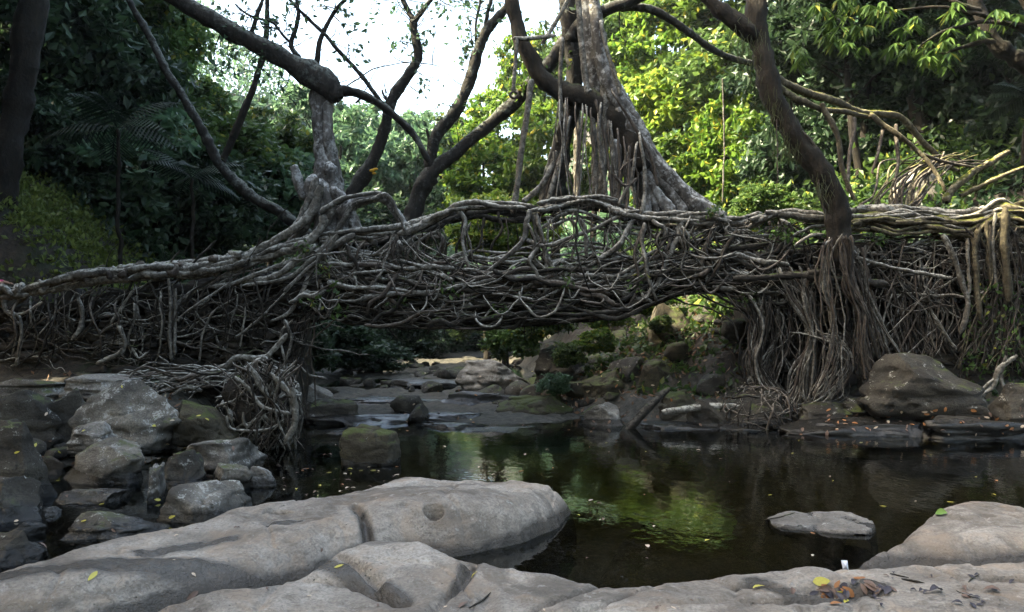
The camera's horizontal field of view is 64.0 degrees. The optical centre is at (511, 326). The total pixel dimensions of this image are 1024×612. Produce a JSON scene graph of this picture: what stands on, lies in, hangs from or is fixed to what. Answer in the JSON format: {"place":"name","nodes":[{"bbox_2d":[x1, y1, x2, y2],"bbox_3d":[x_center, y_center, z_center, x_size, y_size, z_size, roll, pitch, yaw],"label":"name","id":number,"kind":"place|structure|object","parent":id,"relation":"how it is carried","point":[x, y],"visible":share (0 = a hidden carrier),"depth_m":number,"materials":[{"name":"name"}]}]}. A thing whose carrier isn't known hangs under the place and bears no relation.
{"place":"outdoors","nodes":[
{"label":"outdoors","id":0,"kind":"place"},
{"bbox_2d":[58,373,142,401],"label":"boulder","id":1,"kind":"object","parent":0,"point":[87,385],"visible":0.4,"depth_m":12.26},
{"bbox_2d":[196,0,734,176],"label":"sky","id":2,"kind":"structure","parent":0,"point":[537,10],"materials":[{"name":"white"}]},
{"bbox_2d":[0,419,1023,588],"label":"water","id":3,"kind":"structure","parent":0,"point":[897,490],"depth_m":9.30,"materials":[{"name":"liquid"}]},
{"bbox_2d":[0,476,44,523],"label":"boulder","id":4,"kind":"object","parent":3,"relation":"in","point":[21,498],"visible":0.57,"depth_m":7.71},
{"bbox_2d":[0,530,49,566],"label":"boulder","id":5,"kind":"object","parent":3,"relation":"in","point":[17,547],"visible":0.63,"depth_m":6.26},
{"bbox_2d":[0,419,57,497],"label":"boulder","id":6,"kind":"object","parent":3,"relation":"in","point":[27,461],"visible":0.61,"depth_m":8.58,"materials":[{"name":"stone"}]},
{"bbox_2d":[55,488,131,503],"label":"boulder","id":7,"kind":"object","parent":3,"relation":"in","point":[93,496],"visible":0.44,"depth_m":8.45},
{"bbox_2d":[63,437,144,483],"bbox_3d":[-4.850,1.672,9.774,1.102,0.657,0.815,0,0,0],"label":"boulder","id":8,"kind":"object","parent":3,"relation":"in","point":[111,460],"visible":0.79,"depth_m":9.53,"materials":[{"name":"stone"}]},
{"bbox_2d":[61,511,170,540],"bbox_3d":[-3.558,1.837,7.173,1.012,0.420,0.586,0,0,0],"label":"boulder","id":9,"kind":"object","parent":3,"relation":"in","point":[98,524],"visible":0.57,"depth_m":7.07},
{"bbox_2d":[147,462,166,503],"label":"boulder","id":10,"kind":"object","parent":3,"relation":"in","point":[157,487],"visible":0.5,"depth_m":8.45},
{"bbox_2d":[164,449,208,488],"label":"boulder","id":11,"kind":"object","parent":3,"relation":"in","point":[185,466],"visible":0.74,"depth_m":9.18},
{"bbox_2d":[156,480,252,523],"bbox_3d":[-2.947,1.783,7.862,0.896,0.602,0.752,0,0,0],"label":"boulder","id":12,"kind":"object","parent":3,"relation":"in","point":[194,503],"visible":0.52,"depth_m":7.62,"materials":[{"name":"stone"}]},
{"bbox_2d":[171,400,239,446],"bbox_3d":[-4.431,1.420,11.903,0.914,0.747,0.803,0,0,0],"label":"boulder","id":13,"kind":"object","parent":3,"relation":"on","point":[192,427],"visible":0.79,"depth_m":11.60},
{"bbox_2d":[186,437,267,477],"bbox_3d":[-3.664,1.659,10.227,0.960,0.590,1.005,0,0,0],"label":"boulder","id":14,"kind":"object","parent":3,"relation":"in","point":[245,452],"visible":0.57,"depth_m":9.90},
{"bbox_2d":[213,463,252,488],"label":"boulder","id":15,"kind":"object","parent":3,"relation":"in","point":[243,474],"visible":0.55,"depth_m":9.09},
{"bbox_2d":[339,424,400,465],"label":"boulder","id":16,"kind":"object","parent":3,"relation":"in","point":[364,445],"visible":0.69,"depth_m":10.65,"materials":[{"name":"stone"}]},
{"bbox_2d":[768,511,875,534],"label":"flat stone","id":17,"kind":"object","parent":3,"relation":"in","point":[841,522],"visible":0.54,"depth_m":7.38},
{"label":"rock","id":18,"kind":"object","parent":3,"relation":"in","visible":0},
{"bbox_2d":[66,421,116,451],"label":"boulder","id":19,"kind":"object","parent":18,"relation":"on","point":[80,440],"visible":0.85,"depth_m":10.40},
{"bbox_2d":[0,84,1023,464],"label":"ground","id":20,"kind":"structure","parent":0,"point":[14,250],"depth_m":16.32,"materials":[{"name":"soil"}]},
{"bbox_2d":[0,0,49,212],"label":"edge trunk","id":21,"kind":"object","parent":20,"relation":"on","point":[27,30],"visible":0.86,"depth_m":16.43,"materials":[{"name":"brown plant"}]},
{"bbox_2d":[0,389,63,450],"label":"boulder","id":22,"kind":"object","parent":20,"relation":"on","point":[30,408],"visible":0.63,"depth_m":11.45,"materials":[{"name":"stone"}]},
{"bbox_2d":[0,378,65,399],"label":"boulder","id":23,"kind":"object","parent":20,"relation":"on","point":[52,389],"visible":0.62,"depth_m":12.61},
{"bbox_2d":[0,61,128,190],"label":"forest tree","id":24,"kind":"object","parent":20,"relation":"on","point":[49,109],"visible":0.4,"depth_m":19.02,"materials":[{"name":"green plant"}]},
{"bbox_2d":[48,387,85,442],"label":"boulder","id":25,"kind":"object","parent":20,"relation":"on","point":[64,408],"visible":0.3,"depth_m":11.69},
{"bbox_2d":[0,0,152,132],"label":"forest tree","id":26,"kind":"object","parent":20,"relation":"on","point":[110,40],"visible":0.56,"depth_m":20.05,"materials":[{"name":"green plant"}]},
{"bbox_2d":[0,164,155,302],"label":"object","id":27,"kind":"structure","parent":20,"relation":"on","point":[35,206],"depth_m":17.28,"materials":[{"name":"plant"}]},
{"bbox_2d":[4,21,195,169],"bbox_3d":[-10.865,-5.952,22.098,4.949,5.034,4.915,0,0,0],"label":"forest tree","id":28,"kind":"object","parent":20,"relation":"on","point":[132,85],"visible":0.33,"depth_m":20.87,"materials":[{"name":"green plant"}]},
{"bbox_2d":[41,92,179,263],"bbox_3d":[-8.499,-2.941,17.490,2.708,4.135,2.677,0,0,-34],"label":"palm","id":29,"kind":"object","parent":20,"relation":"on","point":[132,129],"visible":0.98,"depth_m":17.48,"materials":[{"name":"green plant"}]},
{"bbox_2d":[68,379,181,456],"bbox_3d":[-5.411,1.317,11.590,1.534,1.136,1.041,0,0,0],"label":"boulder","id":30,"kind":"object","parent":20,"relation":"on","point":[134,410],"visible":0.66,"depth_m":11.39,"materials":[{"name":"stone"}]},
{"bbox_2d":[52,100,229,242],"bbox_3d":[-9.660,-3.862,21.003,4.739,4.052,4.485,0,0,0],"label":"forest tree","id":31,"kind":"object","parent":20,"relation":"on","point":[154,200],"visible":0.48,"depth_m":20.03,"materials":[{"name":"green plant"}]},
{"bbox_2d":[117,0,182,172],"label":"forest tree","id":32,"kind":"object","parent":20,"relation":"on","point":[157,10],"visible":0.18,"depth_m":23.26,"materials":[{"name":"green plant"}]},
{"bbox_2d":[0,273,311,412],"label":"stone wall","id":33,"kind":"structure","parent":20,"relation":"on","point":[207,355],"depth_m":15.29,"materials":[{"name":"stone"}]},
{"bbox_2d":[0,117,332,352],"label":"undergrowth","id":34,"kind":"object","parent":20,"relation":"on","point":[145,235],"visible":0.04,"depth_m":19.59,"materials":[{"name":"green plant"}]},
{"bbox_2d":[134,4,223,95],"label":"forest tree","id":35,"kind":"object","parent":20,"relation":"on","point":[184,34],"visible":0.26,"depth_m":24.63,"materials":[{"name":"green plant"}]},
{"bbox_2d":[143,149,243,258],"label":"palm","id":36,"kind":"object","parent":20,"relation":"on","point":[179,167],"visible":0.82,"depth_m":18.98,"materials":[{"name":"green plant"}]},
{"bbox_2d":[162,73,246,136],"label":"forest tree","id":37,"kind":"object","parent":20,"relation":"on","point":[216,95],"visible":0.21,"depth_m":26.79,"materials":[{"name":"green plant"}]},
{"bbox_2d":[124,136,290,258],"bbox_3d":[-8.206,-2.988,22.166,4.281,3.670,4.906,0,0,0],"label":"forest tree","id":38,"kind":"object","parent":20,"relation":"on","point":[223,221],"visible":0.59,"depth_m":21.04,"materials":[{"name":"green plant"}]},
{"bbox_2d":[126,0,311,237],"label":"diagonal tree","id":39,"kind":"object","parent":20,"relation":"on","point":[243,189],"visible":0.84,"depth_m":17.93,"materials":[{"name":"brown plant"}]},
{"bbox_2d":[168,101,301,247],"bbox_3d":[-8.456,-4.022,24.842,4.391,5.183,5.023,0,0,-18],"label":"forest tree","id":40,"kind":"object","parent":20,"relation":"on","point":[252,140],"visible":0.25,"depth_m":23.74,"materials":[{"name":"green plant"}]},
{"bbox_2d":[247,95,313,271],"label":"forest tree","id":41,"kind":"object","parent":20,"relation":"on","point":[286,133],"visible":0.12,"depth_m":28.43,"materials":[{"name":"green plant"}]},
{"bbox_2d":[0,477,570,611],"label":"sandstone slab","id":42,"kind":"structure","parent":20,"relation":"on","point":[272,543],"depth_m":5.98,"materials":[{"name":"stone"}]},
{"bbox_2d":[234,147,350,273],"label":"forest tree","id":43,"kind":"object","parent":20,"relation":"on","point":[292,203],"visible":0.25,"depth_m":24.95,"materials":[{"name":"green plant"}]},
{"bbox_2d":[270,81,346,152],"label":"forest tree","id":44,"kind":"object","parent":20,"relation":"on","point":[278,106],"visible":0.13,"depth_m":46.63,"materials":[{"name":"green plant"}]},
{"bbox_2d":[312,316,341,375],"bbox_3d":[-5.054,0.431,20.085,1.988,1.959,1.862,0,0,0],"label":"bush","id":45,"kind":"object","parent":20,"relation":"on","point":[321,362],"visible":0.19,"depth_m":19.65,"materials":[{"name":"green plant"}]},
{"bbox_2d":[303,398,358,423],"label":"boulder","id":46,"kind":"object","parent":20,"relation":"on","point":[332,406],"visible":0.71,"depth_m":15.30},
{"bbox_2d":[312,321,388,372],"bbox_3d":[-5.067,0.299,24.056,3.392,2.116,2.896,0,0,0],"label":"bush","id":47,"kind":"object","parent":20,"relation":"on","point":[366,340],"visible":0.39,"depth_m":23.38,"materials":[{"name":"green plant"}]},
{"bbox_2d":[302,185,399,270],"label":"forest tree","id":48,"kind":"object","parent":20,"relation":"on","point":[363,212],"visible":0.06,"depth_m":37.65,"materials":[{"name":"green plant"}]},
{"bbox_2d":[306,103,405,205],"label":"forest tree","id":49,"kind":"object","parent":20,"relation":"on","point":[351,138],"visible":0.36,"depth_m":41.29,"materials":[{"name":"green plant"}]},
{"bbox_2d":[306,414,409,424],"bbox_3d":[-2.408,1.931,15.609,3.322,0.612,1.850,0,0,0],"label":"rock shelf","id":50,"kind":"object","parent":20,"relation":"on","point":[354,419],"visible":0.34,"depth_m":15.19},
{"bbox_2d":[331,339,420,372],"bbox_3d":[-4.427,0.904,25.997,3.111,1.213,2.412,0,0,0],"label":"bush","id":51,"kind":"object","parent":20,"relation":"on","point":[395,351],"visible":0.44,"depth_m":25.87,"materials":[{"name":"green plant"}]},
{"bbox_2d":[343,121,430,211],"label":"forest tree","id":52,"kind":"object","parent":20,"relation":"on","point":[393,155],"visible":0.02,"depth_m":44.10,"materials":[{"name":"green plant"}]},
{"bbox_2d":[349,190,453,274],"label":"forest tree","id":53,"kind":"object","parent":20,"relation":"on","point":[401,205],"visible":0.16,"depth_m":38.41,"materials":[{"name":"green plant"}]},
{"bbox_2d":[345,0,472,194],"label":"leaning tree","id":54,"kind":"object","parent":20,"relation":"on","point":[362,176],"visible":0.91,"depth_m":15.82,"materials":[{"name":"brown plant"}]},
{"bbox_2d":[375,328,449,359],"bbox_3d":[-4.040,0.132,30.001,3.491,2.153,3.280,0,0,0],"label":"bush","id":55,"kind":"object","parent":20,"relation":"on","point":[423,346],"visible":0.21,"depth_m":29.89,"materials":[{"name":"green plant"}]},
{"bbox_2d":[391,121,487,272],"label":"forest tree","id":56,"kind":"object","parent":20,"relation":"on","point":[413,164],"visible":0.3,"depth_m":42.47,"materials":[{"name":"green plant"}]},
{"bbox_2d":[70,0,857,352],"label":"tree","id":57,"kind":"object","parent":20,"relation":"on","point":[246,80],"visible":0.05,"depth_m":64.99,"materials":[{"name":"green plant"}]},
{"bbox_2d":[441,391,518,405],"bbox_3d":[-0.568,1.851,18.442,2.806,0.870,1.625,0,0,0],"label":"rock shelf","id":58,"kind":"object","parent":20,"relation":"on","point":[467,398],"visible":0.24,"depth_m":18.02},
{"bbox_2d":[436,125,529,359],"bbox_3d":[-1.347,-3.366,34.223,4.740,9.978,5.105,0,0,0],"label":"forest tree","id":59,"kind":"object","parent":20,"relation":"on","point":[475,158],"visible":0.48,"depth_m":32.95,"materials":[{"name":"green plant"}]},
{"bbox_2d":[447,83,534,269],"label":"forest tree","id":60,"kind":"object","parent":20,"relation":"on","point":[493,99],"visible":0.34,"depth_m":37.05,"materials":[{"name":"green plant"}]},
{"bbox_2d":[455,359,526,390],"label":"boulder","id":61,"kind":"object","parent":20,"relation":"on","point":[490,372],"visible":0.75,"depth_m":20.46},
{"bbox_2d":[437,188,566,366],"bbox_3d":[-0.304,-1.697,29.809,4.795,6.963,4.467,0,0,0],"label":"forest tree","id":62,"kind":"object","parent":20,"relation":"on","point":[490,231],"visible":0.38,"depth_m":28.95,"materials":[{"name":"green plant"}]},
{"bbox_2d":[389,0,615,247],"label":"forked tree","id":63,"kind":"object","parent":20,"relation":"on","point":[426,181],"visible":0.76,"depth_m":16.50,"materials":[{"name":"brown plant"}]},
{"bbox_2d":[0,177,1023,450],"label":"root bridge","id":64,"kind":"structure","parent":20,"relation":"on","point":[262,405],"depth_m":15.00,"materials":[{"name":"plant"}]},
{"bbox_2d":[164,0,440,255],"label":"fig tree","id":65,"kind":"object","parent":64,"relation":"on","point":[327,90],"visible":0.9,"depth_m":15.30,"materials":[{"name":"grey plant"}]},
{"bbox_2d":[505,0,752,229],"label":"great fig tree","id":66,"kind":"object","parent":64,"relation":"on","point":[653,180],"visible":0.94,"depth_m":15.47,"materials":[{"name":"grey plant"}]},
{"bbox_2d":[959,279,1023,373],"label":"creeper","id":67,"kind":"object","parent":64,"relation":"attached to","point":[972,364],"visible":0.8,"depth_m":14.83,"materials":[{"name":"green plant"}]},
{"bbox_2d":[476,328,547,361],"bbox_3d":[0.000,0.150,23.966,2.363,1.763,2.239,0,0,0],"label":"bush","id":68,"kind":"object","parent":20,"relation":"on","point":[500,342],"visible":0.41,"depth_m":23.57,"materials":[{"name":"green plant"}]},
{"bbox_2d":[488,23,565,269],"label":"forest tree","id":69,"kind":"object","parent":20,"relation":"on","point":[504,65],"visible":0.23,"depth_m":39.33,"materials":[{"name":"green plant"}]},
{"bbox_2d":[495,395,574,414],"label":"boulder","id":70,"kind":"object","parent":20,"relation":"on","point":[539,405],"visible":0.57,"depth_m":16.40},
{"bbox_2d":[533,372,572,395],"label":"bush","id":71,"kind":"object","parent":20,"relation":"on","point":[549,381],"visible":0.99,"depth_m":16.69,"materials":[{"name":"green plant"}]},
{"bbox_2d":[534,344,574,383],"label":"boulder","id":72,"kind":"object","parent":20,"relation":"on","point":[545,364],"visible":0.45,"depth_m":19.23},
{"bbox_2d":[499,90,610,264],"bbox_3d":[1.847,-4.781,33.146,5.084,9.772,5.120,0,0,0],"label":"forest tree","id":73,"kind":"object","parent":20,"relation":"on","point":[540,133],"visible":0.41,"depth_m":32.00,"materials":[{"name":"green plant"}]},
{"bbox_2d":[551,340,591,368],"bbox_3d":[1.245,0.617,18.279,0.927,0.645,1.041,0,0,34],"label":"bush","id":74,"kind":"object","parent":20,"relation":"on","point":[563,354],"visible":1,"depth_m":18.11,"materials":[{"name":"green plant"}]},
{"bbox_2d":[158,541,1023,611],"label":"foreground rock","id":75,"kind":"object","parent":20,"relation":"on","point":[367,576],"visible":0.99,"depth_m":4.56,"materials":[{"name":"stone"}]},
{"bbox_2d":[571,326,618,354],"bbox_3d":[1.837,0.306,18.497,1.163,0.673,0.977,0,0,0],"label":"bush","id":76,"kind":"object","parent":20,"relation":"on","point":[587,337],"visible":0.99,"depth_m":18.36,"materials":[{"name":"green plant"}]},
{"bbox_2d":[537,0,655,267],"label":"forest tree","id":77,"kind":"object","parent":20,"relation":"on","point":[612,18],"visible":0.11,"depth_m":34.63,"materials":[{"name":"green plant"}]},
{"bbox_2d":[578,370,623,398],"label":"boulder","id":78,"kind":"object","parent":20,"relation":"on","point":[597,386],"visible":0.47,"depth_m":17.10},
{"bbox_2d":[581,402,624,425],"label":"boulder","id":79,"kind":"object","parent":20,"relation":"on","point":[603,414],"visible":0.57,"depth_m":15.00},
{"bbox_2d":[607,0,703,130],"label":"forest tree","id":80,"kind":"object","parent":20,"relation":"on","point":[643,31],"visible":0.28,"depth_m":32.82,"materials":[{"name":"green plant"}]},
{"bbox_2d":[608,129,715,208],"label":"forest tree","id":81,"kind":"object","parent":20,"relation":"on","point":[671,147],"visible":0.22,"depth_m":27.13,"materials":[{"name":"green plant"}]},
{"bbox_2d":[580,296,751,398],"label":"creeping plants","id":82,"kind":"object","parent":20,"relation":"on","point":[626,341],"visible":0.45,"depth_m":17.61,"materials":[{"name":"green plant"}]},
{"bbox_2d":[647,303,694,351],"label":"boulder","id":83,"kind":"object","parent":20,"relation":"on","point":[663,309],"visible":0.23,"depth_m":18.44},
{"bbox_2d":[658,390,695,420],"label":"boulder","id":84,"kind":"object","parent":20,"relation":"on","point":[682,398],"visible":0.52,"depth_m":15.38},
{"bbox_2d":[623,51,762,173],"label":"forest tree","id":85,"kind":"object","parent":20,"relation":"on","point":[651,96],"visible":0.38,"depth_m":29.69,"materials":[{"name":"green plant"}]},
{"bbox_2d":[643,0,773,47],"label":"forest tree","id":86,"kind":"object","parent":20,"relation":"on","point":[689,11],"visible":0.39,"depth_m":31.28,"materials":[{"name":"green plant"}]},
{"bbox_2d":[686,398,731,426],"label":"boulder","id":87,"kind":"object","parent":20,"relation":"on","point":[708,415],"visible":0.36,"depth_m":14.80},
{"bbox_2d":[556,298,874,420],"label":"leaf litter","id":88,"kind":"object","parent":20,"relation":"on","point":[641,367],"visible":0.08,"depth_m":16.89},
{"bbox_2d":[656,22,786,159],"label":"forest tree","id":89,"kind":"object","parent":20,"relation":"on","point":[702,90],"visible":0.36,"depth_m":28.82,"materials":[{"name":"green plant"}]},
{"bbox_2d":[675,93,772,212],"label":"forest tree","id":90,"kind":"object","parent":20,"relation":"on","point":[707,132],"visible":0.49,"depth_m":26.41,"materials":[{"name":"green plant"}]},
{"bbox_2d":[728,384,787,428],"bbox_3d":[4.450,1.555,14.999,1.341,1.007,1.063,0,0,0],"label":"boulder","id":91,"kind":"object","parent":20,"relation":"on","point":[755,409],"visible":0.3,"depth_m":14.70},
{"bbox_2d":[729,180,801,233],"bbox_3d":[6.492,-2.812,20.965,2.500,1.942,2.148,0,0,-41],"label":"bush","id":92,"kind":"object","parent":20,"relation":"on","point":[764,194],"visible":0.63,"depth_m":20.46,"materials":[{"name":"green plant"}]},
{"bbox_2d":[715,0,819,176],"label":"forest tree","id":93,"kind":"object","parent":20,"relation":"on","point":[735,85],"visible":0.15,"depth_m":24.00,"materials":[{"name":"green plant"}]},
{"bbox_2d":[731,101,858,199],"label":"forest tree","id":94,"kind":"object","parent":20,"relation":"on","point":[817,130],"visible":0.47,"depth_m":22.37,"materials":[{"name":"green plant"}]},
{"bbox_2d":[592,72,1023,325],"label":"undergrowth","id":95,"kind":"object","parent":20,"relation":"on","point":[695,299],"visible":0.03,"depth_m":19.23,"materials":[{"name":"green plant"}]},
{"bbox_2d":[798,399,852,419],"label":"boulder","id":96,"kind":"object","parent":20,"relation":"on","point":[816,410],"visible":0.73,"depth_m":14.35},
{"bbox_2d":[767,0,920,187],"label":"forest tree","id":97,"kind":"object","parent":20,"relation":"on","point":[791,26],"visible":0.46,"depth_m":20.87,"materials":[{"name":"green plant"}]},
{"bbox_2d":[773,415,923,436],"bbox_3d":[5.796,1.896,14.005,2.632,0.719,1.215,0,0,12],"label":"rock shelf","id":98,"kind":"object","parent":20,"relation":"on","point":[895,427],"visible":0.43,"depth_m":13.73,"materials":[{"name":"stone"}]},
{"bbox_2d":[857,353,987,419],"bbox_3d":[6.988,1.032,14.060,2.086,1.172,1.054,0,0,0],"label":"boulder","id":99,"kind":"object","parent":98,"relation":"on","point":[912,386],"visible":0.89,"depth_m":13.72,"materials":[{"name":"stone"}]},
{"bbox_2d":[700,0,1023,266],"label":"mossy leaning tree","id":100,"kind":"object","parent":20,"relation":"on","point":[772,84],"visible":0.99,"depth_m":14.59,"materials":[{"name":"brown plant"}]},
{"bbox_2d":[797,35,934,174],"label":"forest tree","id":101,"kind":"object","parent":20,"relation":"on","point":[868,97],"visible":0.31,"depth_m":21.20,"materials":[{"name":"green plant"}]},
{"bbox_2d":[734,257,1023,399],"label":"stone wall","id":102,"kind":"structure","parent":20,"relation":"on","point":[945,361],"depth_m":15.48,"materials":[{"name":"stone"}]},
{"bbox_2d":[836,110,933,173],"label":"forest tree","id":103,"kind":"object","parent":20,"relation":"on","point":[867,140],"visible":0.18,"depth_m":21.38,"materials":[{"name":"green plant"}]},
{"bbox_2d":[784,0,1023,78],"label":"overhanging tree","id":104,"kind":"object","parent":20,"relation":"on","point":[988,35],"visible":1,"depth_m":12.58,"materials":[{"name":"green plant"}]},
{"bbox_2d":[896,0,933,151],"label":"canopy tree","id":105,"kind":"object","parent":20,"relation":"on","point":[919,122],"visible":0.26,"depth_m":20.31,"materials":[{"name":"green plant"}]},
{"bbox_2d":[870,70,1004,156],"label":"forest tree","id":106,"kind":"object","parent":20,"relation":"on","point":[939,108],"visible":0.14,"depth_m":19.95,"materials":[{"name":"green plant"}]},
{"bbox_2d":[858,501,1023,569],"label":"grey slab","id":107,"kind":"structure","parent":20,"relation":"on","point":[976,533],"depth_m":6.20,"materials":[{"name":"stone"}]},
{"bbox_2d":[860,0,1023,152],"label":"forest tree","id":108,"kind":"object","parent":20,"relation":"on","point":[973,57],"visible":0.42,"depth_m":19.47,"materials":[{"name":"green plant"}]},
{"bbox_2d":[921,415,1023,439],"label":"rock shelf","id":109,"kind":"object","parent":20,"relation":"on","point":[954,427],"visible":0.52,"depth_m":13.08,"materials":[{"name":"stone"}]},
{"bbox_2d":[932,9,1023,145],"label":"forest tree","id":110,"kind":"object","parent":20,"relation":"on","point":[963,93],"visible":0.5,"depth_m":18.77,"materials":[{"name":"green plant"}]},
{"bbox_2d":[983,76,1023,187],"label":"palm","id":111,"kind":"object","parent":20,"relation":"on","point":[1011,97],"visible":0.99,"depth_m":16.92,"materials":[{"name":"green plant"}]},
{"bbox_2d":[988,382,1023,423],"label":"boulder","id":112,"kind":"object","parent":20,"relation":"on","point":[1007,403],"visible":0.59,"depth_m":13.83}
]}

